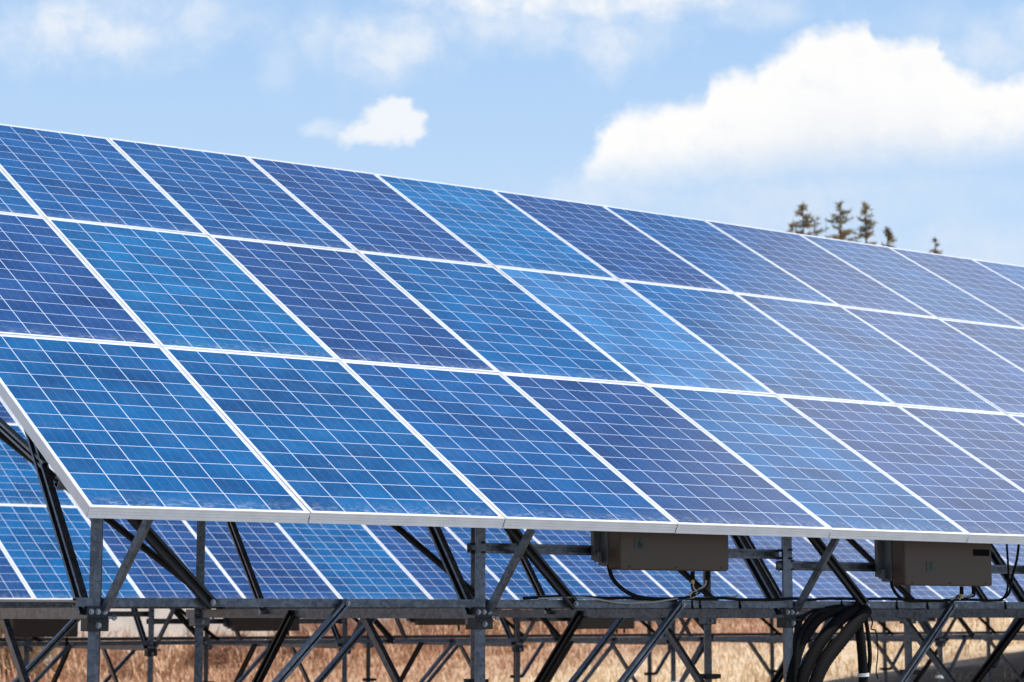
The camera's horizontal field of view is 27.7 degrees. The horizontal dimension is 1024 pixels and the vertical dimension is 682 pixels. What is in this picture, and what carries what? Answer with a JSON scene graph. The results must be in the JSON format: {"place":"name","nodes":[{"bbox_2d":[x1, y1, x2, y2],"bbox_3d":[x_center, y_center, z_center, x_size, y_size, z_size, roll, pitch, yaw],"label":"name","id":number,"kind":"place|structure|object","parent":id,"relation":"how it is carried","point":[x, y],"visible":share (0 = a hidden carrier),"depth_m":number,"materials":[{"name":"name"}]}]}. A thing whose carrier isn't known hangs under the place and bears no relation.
{"place":"outdoors","nodes":[
{"label":"outdoors","id":0,"kind":"place"},
{"bbox_2d":[0,0,1023,265],"label":"sky","id":1,"kind":"structure","parent":0,"point":[739,112],"materials":[{"name":"blue"}]},
{"bbox_2d":[0,609,1023,681],"bbox_3d":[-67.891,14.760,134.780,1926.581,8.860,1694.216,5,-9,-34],"label":"ground","id":2,"kind":"structure","parent":0,"point":[1014,655],"depth_m":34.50,"materials":[{"name":"beige plant"}]},
{"bbox_2d":[0,624,69,678],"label":"dry shrub","id":3,"kind":"object","parent":2,"relation":"on","point":[21,652],"visible":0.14,"depth_m":38.33,"materials":[{"name":"brown plant"}]},
{"bbox_2d":[180,630,263,666],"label":"dry shrub","id":4,"kind":"object","parent":2,"relation":"on","point":[225,652],"visible":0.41,"depth_m":40.84,"materials":[{"name":"brown plant"}]},
{"bbox_2d":[74,609,405,652],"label":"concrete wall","id":5,"kind":"structure","parent":2,"relation":"on","point":[129,622],"depth_m":42.50,"materials":[{"name":"grey concrete"}]},
{"bbox_2d":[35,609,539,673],"bbox_3d":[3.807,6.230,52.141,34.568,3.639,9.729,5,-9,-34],"label":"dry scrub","id":6,"kind":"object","parent":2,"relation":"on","point":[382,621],"visible":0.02,"depth_m":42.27,"materials":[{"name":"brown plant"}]},
{"bbox_2d":[291,618,365,639],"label":"dry shrub","id":7,"kind":"object","parent":2,"relation":"on","point":[350,622],"visible":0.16,"depth_m":43.32,"materials":[{"name":"brown plant"}]},
{"bbox_2d":[0,417,1023,681],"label":"panel rack","id":8,"kind":"object","parent":2,"relation":"on","point":[474,607],"visible":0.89,"depth_m":10.59,"materials":[{"name":"metal"}]},
{"bbox_2d":[0,168,43,216],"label":"solar panel","id":9,"kind":"object","parent":8,"relation":"on","point":[14,199],"visible":0.68,"depth_m":11.63,"materials":[{"name":"glass"}]},
{"bbox_2d":[0,213,159,345],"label":"solar panel","id":10,"kind":"object","parent":8,"relation":"on","point":[52,285],"visible":0.81,"depth_m":10.42,"materials":[{"name":"glass"}]},
{"bbox_2d":[0,124,207,235],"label":"solar panel","id":11,"kind":"object","parent":8,"relation":"on","point":[73,176],"visible":0.9,"depth_m":12.35,"materials":[{"name":"glass"}]},
{"bbox_2d":[0,334,309,522],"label":"solar panel","id":12,"kind":"object","parent":8,"relation":"on","point":[113,430],"visible":1,"depth_m":9.02,"materials":[{"name":"glass"}]},
{"bbox_2d":[46,218,338,359],"bbox_3d":[-1.745,-0.271,11.099,0.994,0.050,1.769,5,21,-34],"label":"solar panel","id":13,"kind":"object","parent":8,"relation":"on","point":[183,290],"visible":0.88,"depth_m":11.03,"materials":[{"name":"glass"}]},
{"bbox_2d":[108,138,356,251],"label":"solar panel","id":14,"kind":"object","parent":8,"relation":"on","point":[211,193],"visible":0.8,"depth_m":12.96,"materials":[{"name":"glass"}]},
{"bbox_2d":[162,346,504,527],"bbox_3d":[-0.876,0.436,9.740,0.994,0.052,1.742,5,21,-34],"label":"solar panel","id":15,"kind":"object","parent":8,"relation":"on","point":[328,441],"visible":0.94,"depth_m":9.62,"materials":[{"name":"glass"}]},
{"bbox_2d":[209,235,498,372],"bbox_3d":[-0.922,-0.199,11.663,0.994,0.050,1.769,5,21,-34],"label":"solar panel","id":16,"kind":"object","parent":8,"relation":"on","point":[346,305],"visible":0.84,"depth_m":11.60,"materials":[{"name":"glass"}]},
{"bbox_2d":[246,156,492,265],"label":"solar panel","id":17,"kind":"object","parent":8,"relation":"on","point":[357,211],"visible":0.83,"depth_m":13.52,"materials":[{"name":"glass"}]},
{"bbox_2d":[374,173,617,279],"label":"solar panel","id":18,"kind":"object","parent":8,"relation":"on","point":[492,227],"visible":0.88,"depth_m":14.08,"materials":[{"name":"glass"}]},
{"bbox_2d":[358,251,643,384],"bbox_3d":[-0.099,-0.128,12.226,0.994,0.050,1.769,5,21,-34],"label":"solar panel","id":19,"kind":"object","parent":8,"relation":"on","point":[497,319],"visible":0.84,"depth_m":12.16,"materials":[{"name":"glass"}]},
{"bbox_2d":[340,360,677,532],"bbox_3d":[-0.053,0.510,10.304,0.994,0.050,1.742,5,21,-34],"label":"solar panel","id":20,"kind":"object","parent":8,"relation":"on","point":[511,453],"visible":0.98,"depth_m":10.19,"materials":[{"name":"glass"}]},
{"bbox_2d":[538,596,677,603],"bbox_3d":[0.469,1.242,9.942,0.841,0.035,0.013,5,-9,-34],"label":"power cable","id":21,"kind":"object","parent":8,"relation":"attached to","point":[609,600],"visible":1,"depth_m":9.94,"materials":[{"name":"black rubber"}]},
{"bbox_2d":[494,190,732,292],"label":"solar panel","id":22,"kind":"object","parent":8,"relation":"on","point":[611,243],"visible":0.88,"depth_m":14.65,"materials":[{"name":"glass"}]},
{"bbox_2d":[494,266,775,394],"bbox_3d":[0.724,-0.056,12.790,0.994,0.050,1.769,5,21,-34],"label":"solar panel","id":23,"kind":"object","parent":8,"relation":"on","point":[635,334],"visible":0.85,"depth_m":12.73,"materials":[{"name":"glass"}]},
{"bbox_2d":[542,595,737,601],"bbox_3d":[0.601,1.247,10.052,1.302,0.044,0.017,5,-9,-34],"label":"power cable","id":24,"kind":"object","parent":8,"relation":"attached to","point":[735,596],"visible":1,"depth_m":10.03,"materials":[{"name":"black rubber"}]},
{"bbox_2d":[591,525,728,583],"bbox_3d":[0.728,1.026,10.125,0.714,0.312,0.193,5,-9,-34],"label":"inverter","id":25,"kind":"object","parent":8,"relation":"attached to","point":[691,553],"visible":0.77,"depth_m":10.01,"materials":[{"name":"paint"}]},
{"bbox_2d":[607,566,677,601],"bbox_3d":[0.633,1.178,10.083,0.420,0.175,0.025,5,-9,-33],"label":"power cable","id":26,"kind":"object","parent":25,"relation":"attached to","point":[619,585],"visible":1,"depth_m":10.02,"materials":[{"name":"black rubber"}]},
{"bbox_2d":[678,579,708,598],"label":"inverter leads","id":27,"kind":"object","parent":25,"relation":"hanging from","point":[694,591],"visible":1,"depth_m":10.21,"materials":[{"name":"black rubber"}]},
{"bbox_2d":[500,373,830,537],"bbox_3d":[0.768,0.585,10.868,0.994,0.051,1.742,5,21,-34],"label":"solar panel","id":28,"kind":"object","parent":8,"relation":"on","point":[685,474],"visible":0.96,"depth_m":10.76,"materials":[{"name":"glass"}]},
{"bbox_2d":[603,205,837,304],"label":"solar panel","id":29,"kind":"object","parent":8,"relation":"on","point":[733,265],"visible":0.83,"depth_m":15.22,"materials":[{"name":"glass"}]},
{"bbox_2d":[620,280,895,404],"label":"solar panel","id":30,"kind":"object","parent":8,"relation":"on","point":[769,353],"visible":0.89,"depth_m":13.29,"materials":[{"name":"glass"}]},
{"bbox_2d":[523,595,1002,601],"bbox_3d":[1.386,1.316,10.582,3.241,0.024,0.027,5,-9,-34],"label":"power cable","id":31,"kind":"object","parent":8,"relation":"on","point":[779,599],"visible":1,"depth_m":10.55,"materials":[{"name":"black rubber"}]},
{"bbox_2d":[793,608,814,651],"bbox_3d":[1.502,1.506,10.637,0.163,0.269,0.016,6,-9,-36],"label":"power cable","id":32,"kind":"object","parent":8,"relation":"attached to","point":[795,628],"visible":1,"depth_m":10.60,"materials":[{"name":"black rubber"}]},
{"bbox_2d":[796,611,813,637],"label":"power cable","id":33,"kind":"object","parent":8,"relation":"attached to","point":[806,613],"visible":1,"depth_m":10.62,"materials":[{"name":"black rubber"}]},
{"bbox_2d":[645,384,968,542],"bbox_3d":[1.590,0.661,11.433,0.994,0.050,1.742,5,21,-34],"label":"solar panel","id":34,"kind":"object","parent":8,"relation":"on","point":[841,490],"visible":0.94,"depth_m":11.32,"materials":[{"name":"glass"}]},
{"bbox_2d":[798,608,819,631],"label":"power cable","id":35,"kind":"object","parent":8,"relation":"attached to","point":[810,612],"visible":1,"depth_m":10.65,"materials":[{"name":"black rubber"}]},
{"bbox_2d":[792,607,831,681],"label":"conduit","id":36,"kind":"object","parent":8,"relation":"attached to","point":[810,617],"visible":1,"depth_m":10.59,"materials":[{"name":"black plastic"}]},
{"bbox_2d":[786,604,845,681],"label":"conduit","id":37,"kind":"object","parent":8,"relation":"attached to","point":[815,622],"visible":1,"depth_m":10.65,"materials":[{"name":"black rubber"}]},
{"bbox_2d":[705,220,936,317],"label":"solar panel","id":38,"kind":"object","parent":8,"relation":"on","point":[829,275],"visible":0.88,"depth_m":15.79,"materials":[{"name":"glass"}]},
{"bbox_2d":[797,604,859,681],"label":"conduit","id":39,"kind":"object","parent":8,"relation":"attached to","point":[833,625],"visible":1,"depth_m":10.64,"materials":[{"name":"black rubber"}]},
{"bbox_2d":[809,605,871,681],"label":"conduit","id":40,"kind":"object","parent":8,"relation":"attached to","point":[843,638],"visible":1,"depth_m":10.65,"materials":[{"name":"black rubber"}]},
{"bbox_2d":[855,625,867,681],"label":"conduit","id":41,"kind":"object","parent":8,"relation":"attached to","point":[861,651],"visible":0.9,"depth_m":10.80,"materials":[{"name":"black plastic"}]},
{"bbox_2d":[857,673,868,676],"bbox_3d":[1.831,1.740,10.810,0.063,0.021,0.062,5,-9,-34],"label":"tape band","id":42,"kind":"object","parent":41,"relation":"attached to","point":[863,675],"visible":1,"depth_m":10.78,"materials":[{"name":"white plastic"}]},
{"bbox_2d":[864,619,871,674],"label":"power cable","id":43,"kind":"object","parent":8,"relation":"hanging from","point":[869,645],"visible":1,"depth_m":10.84,"materials":[{"name":"black rubber"}]},
{"bbox_2d":[735,293,1005,413],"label":"solar panel","id":44,"kind":"object","parent":8,"relation":"on","point":[890,369],"visible":0.84,"depth_m":13.86,"materials":[{"name":"glass"}]},
{"bbox_2d":[870,616,878,678],"bbox_3d":[1.892,1.590,10.869,0.068,0.363,0.018,3,-8,-21],"label":"power cable","id":45,"kind":"object","parent":8,"relation":"hanging from","point":[877,645],"visible":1,"depth_m":10.88,"materials":[{"name":"black rubber"}]},
{"bbox_2d":[777,395,1023,543],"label":"solar panel","id":46,"kind":"object","parent":8,"relation":"on","point":[976,500],"visible":0.93,"depth_m":11.98,"materials":[{"name":"glass"}]},
{"bbox_2d":[800,234,1023,327],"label":"solar panel","id":47,"kind":"object","parent":8,"relation":"on","point":[930,292],"visible":0.9,"depth_m":16.36,"materials":[{"name":"glass"}]},
{"bbox_2d":[842,306,1023,414],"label":"solar panel","id":48,"kind":"object","parent":8,"relation":"on","point":[983,372],"visible":0.91,"depth_m":14.56,"materials":[{"name":"glass"}]},
{"bbox_2d":[874,540,991,597],"bbox_3d":[2.277,1.226,11.181,0.701,0.312,0.193,5,-9,-34],"label":"inverter","id":49,"kind":"object","parent":8,"relation":"attached to","point":[920,563],"visible":0.85,"depth_m":11.06,"materials":[{"name":"paint"}]},
{"bbox_2d":[890,582,919,601],"bbox_3d":[2.131,1.343,11.107,0.279,0.112,0.021,5,-9,-32],"label":"power cable","id":50,"kind":"object","parent":49,"relation":"attached to","point":[894,590],"visible":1,"depth_m":11.05,"materials":[{"name":"black rubber"}]},
{"bbox_2d":[949,594,974,600],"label":"inverter leads","id":51,"kind":"object","parent":49,"relation":"hanging from","point":[957,597],"visible":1,"depth_m":11.27,"materials":[{"name":"black rubber"}]},
{"bbox_2d":[889,247,1023,325],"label":"solar panel","id":52,"kind":"object","parent":8,"relation":"on","point":[991,288],"visible":0.92,"depth_m":17.12,"materials":[{"name":"glass"}]},
{"bbox_2d":[897,405,1023,490],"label":"solar panel","id":53,"kind":"object","parent":8,"relation":"on","point":[994,442],"visible":0.92,"depth_m":12.85,"materials":[{"name":"glass"}]},
{"bbox_2d":[940,319,1023,370],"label":"solar panel","id":54,"kind":"object","parent":8,"relation":"on","point":[1006,343],"visible":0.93,"depth_m":15.39,"materials":[{"name":"glass"}]},
{"bbox_2d":[973,259,1023,287],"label":"solar panel","id":55,"kind":"object","parent":8,"relation":"on","point":[1013,273],"visible":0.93,"depth_m":17.87,"materials":[{"name":"glass"}]},
{"bbox_2d":[1003,544,1008,599],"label":"connector cable","id":56,"kind":"object","parent":8,"relation":"hanging from","point":[1007,557],"visible":0.94,"depth_m":11.49,"materials":[{"name":"black rubber"}]},
{"bbox_2d":[1000,544,1019,599],"bbox_3d":[2.760,1.283,11.519,0.130,0.324,0.034,0,-8,-1],"label":"connector cable","id":57,"kind":"object","parent":8,"relation":"hanging from","point":[1013,571],"visible":0.94,"depth_m":11.51,"materials":[{"name":"black rubber"}]},
{"bbox_2d":[1008,414,1023,424],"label":"solar panel","id":58,"kind":"object","parent":8,"relation":"on","point":[1020,418],"visible":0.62,"depth_m":13.51,"materials":[{"name":"glass"}]},
{"bbox_2d":[0,609,1023,681],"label":"panel rack","id":59,"kind":"object","parent":2,"relation":"on","point":[515,641],"visible":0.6,"depth_m":21.71,"materials":[{"name":"metal"}]},
{"bbox_2d":[0,398,18,424],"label":"solar panel","id":60,"kind":"object","parent":59,"relation":"on","point":[6,416],"visible":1,"depth_m":20.95,"materials":[{"name":"glass"}]},
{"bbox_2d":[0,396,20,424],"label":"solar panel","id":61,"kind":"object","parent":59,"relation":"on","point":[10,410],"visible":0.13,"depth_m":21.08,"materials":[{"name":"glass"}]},
{"bbox_2d":[0,545,34,601],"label":"solar panel","id":62,"kind":"object","parent":59,"relation":"on","point":[13,587],"visible":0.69,"depth_m":17.67,"materials":[{"name":"glass"}]},
{"bbox_2d":[0,424,76,506],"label":"solar panel","id":63,"kind":"object","parent":59,"relation":"on","point":[19,483],"visible":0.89,"depth_m":19.61,"materials":[{"name":"glass"}]},
{"bbox_2d":[1,619,77,643],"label":"inverter","id":64,"kind":"object","parent":59,"relation":"attached to","point":[37,627],"visible":0.38,"depth_m":17.68,"materials":[{"name":"paint"}]},
{"bbox_2d":[20,425,78,506],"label":"solar panel","id":65,"kind":"object","parent":59,"relation":"on","point":[53,471],"visible":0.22,"depth_m":19.64,"materials":[{"name":"glass"}]},
{"bbox_2d":[0,505,142,601],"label":"solar panel","id":66,"kind":"object","parent":59,"relation":"on","point":[29,543],"visible":0.74,"depth_m":18.43,"materials":[{"name":"glass"}]},
{"bbox_2d":[78,507,243,597],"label":"solar panel","id":67,"kind":"object","parent":59,"relation":"on","point":[148,576],"visible":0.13,"depth_m":18.88,"materials":[{"name":"glass"}]},
{"bbox_2d":[223,618,299,635],"bbox_3d":[-2.291,2.560,18.990,0.694,0.312,0.193,5,-9,-34],"label":"inverter","id":68,"kind":"object","parent":59,"relation":"attached to","point":[252,624],"visible":0.48,"depth_m":18.86,"materials":[{"name":"paint"}]},
{"bbox_2d":[184,520,340,598],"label":"solar panel","id":69,"kind":"object","parent":59,"relation":"on","point":[282,566],"visible":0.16,"depth_m":19.53,"materials":[{"name":"glass"}]},
{"bbox_2d":[277,514,430,598],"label":"solar panel","id":70,"kind":"object","parent":59,"relation":"on","point":[351,561],"visible":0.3,"depth_m":20.10,"materials":[{"name":"glass"}]},
{"bbox_2d":[406,618,467,630],"bbox_3d":[-0.675,2.659,20.105,0.704,0.312,0.193,5,-9,-34],"label":"inverter","id":71,"kind":"object","parent":59,"relation":"attached to","point":[422,621],"visible":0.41,"depth_m":19.97,"materials":[{"name":"paint"}]},
{"bbox_2d":[364,525,517,599],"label":"solar panel","id":72,"kind":"object","parent":59,"relation":"on","point":[430,578],"visible":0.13,"depth_m":20.65,"materials":[{"name":"glass"}]},
{"bbox_2d":[446,527,593,599],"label":"solar panel","id":73,"kind":"object","parent":59,"relation":"on","point":[519,586],"visible":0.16,"depth_m":21.15,"materials":[{"name":"glass"}]},
{"bbox_2d":[525,529,671,599],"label":"solar panel","id":74,"kind":"object","parent":59,"relation":"on","point":[593,578],"visible":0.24,"depth_m":21.67,"materials":[{"name":"glass"}]},
{"bbox_2d":[567,618,633,634],"bbox_3d":[0.912,2.847,21.188,0.724,0.312,0.193,5,-9,-34],"label":"inverter","id":75,"kind":"object","parent":59,"relation":"attached to","point":[599,623],"visible":0.38,"depth_m":21.08,"materials":[{"name":"paint"}]},
{"bbox_2d":[643,570,745,600],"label":"solar panel","id":76,"kind":"object","parent":59,"relation":"on","point":[674,583],"depth_m":22.06,"materials":[{"name":"glass"}]},
{"bbox_2d":[715,535,813,600],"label":"solar panel","id":77,"kind":"object","parent":59,"relation":"on","point":[737,575],"visible":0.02,"depth_m":22.71,"materials":[{"name":"glass"}]},
{"bbox_2d":[749,536,883,600],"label":"solar panel","id":78,"kind":"object","parent":59,"relation":"on","point":[828,584],"visible":0.27,"depth_m":23.43,"materials":[{"name":"glass"}]},
{"bbox_2d":[804,531,942,601],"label":"solar panel","id":79,"kind":"object","parent":59,"relation":"on","point":[845,550],"visible":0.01,"depth_m":23.89,"materials":[{"name":"glass"}]},
{"bbox_2d":[866,539,1006,601],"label":"solar panel","id":80,"kind":"object","parent":59,"relation":"on","point":[946,592],"depth_m":24.20,"materials":[{"name":"glass"}]},
{"bbox_2d":[967,536,1023,601],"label":"solar panel","id":81,"kind":"object","parent":59,"relation":"on","point":[998,586],"depth_m":24.84,"materials":[{"name":"glass"}]},
{"bbox_2d":[993,544,1023,564],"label":"solar panel","id":82,"kind":"object","parent":59,"relation":"on","point":[1001,549],"visible":0.23,"depth_m":26.03,"materials":[{"name":"glass"}]},
{"bbox_2d":[785,199,827,235],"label":"conifer","id":83,"kind":"object","parent":2,"relation":"on","point":[806,223],"visible":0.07,"depth_m":92.86,"materials":[{"name":"green plant"}]},
{"bbox_2d":[822,200,862,240],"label":"conifer","id":84,"kind":"object","parent":2,"relation":"on","point":[843,233],"visible":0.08,"depth_m":94.09,"materials":[{"name":"green plant"}]},
{"bbox_2d":[851,201,877,244],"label":"conifer","id":85,"kind":"object","parent":2,"relation":"on","point":[867,226],"visible":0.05,"depth_m":95.05,"materials":[{"name":"green plant"}]},
{"bbox_2d":[881,227,898,247],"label":"conifer","id":86,"kind":"object","parent":2,"relation":"on","point":[888,234],"visible":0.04,"depth_m":95.69,"materials":[{"name":"green plant"}]},
{"bbox_2d":[928,238,943,253],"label":"conifer","id":87,"kind":"object","parent":2,"relation":"on","point":[935,251],"visible":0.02,"depth_m":97.52,"materials":[{"name":"green plant"}]}
]}

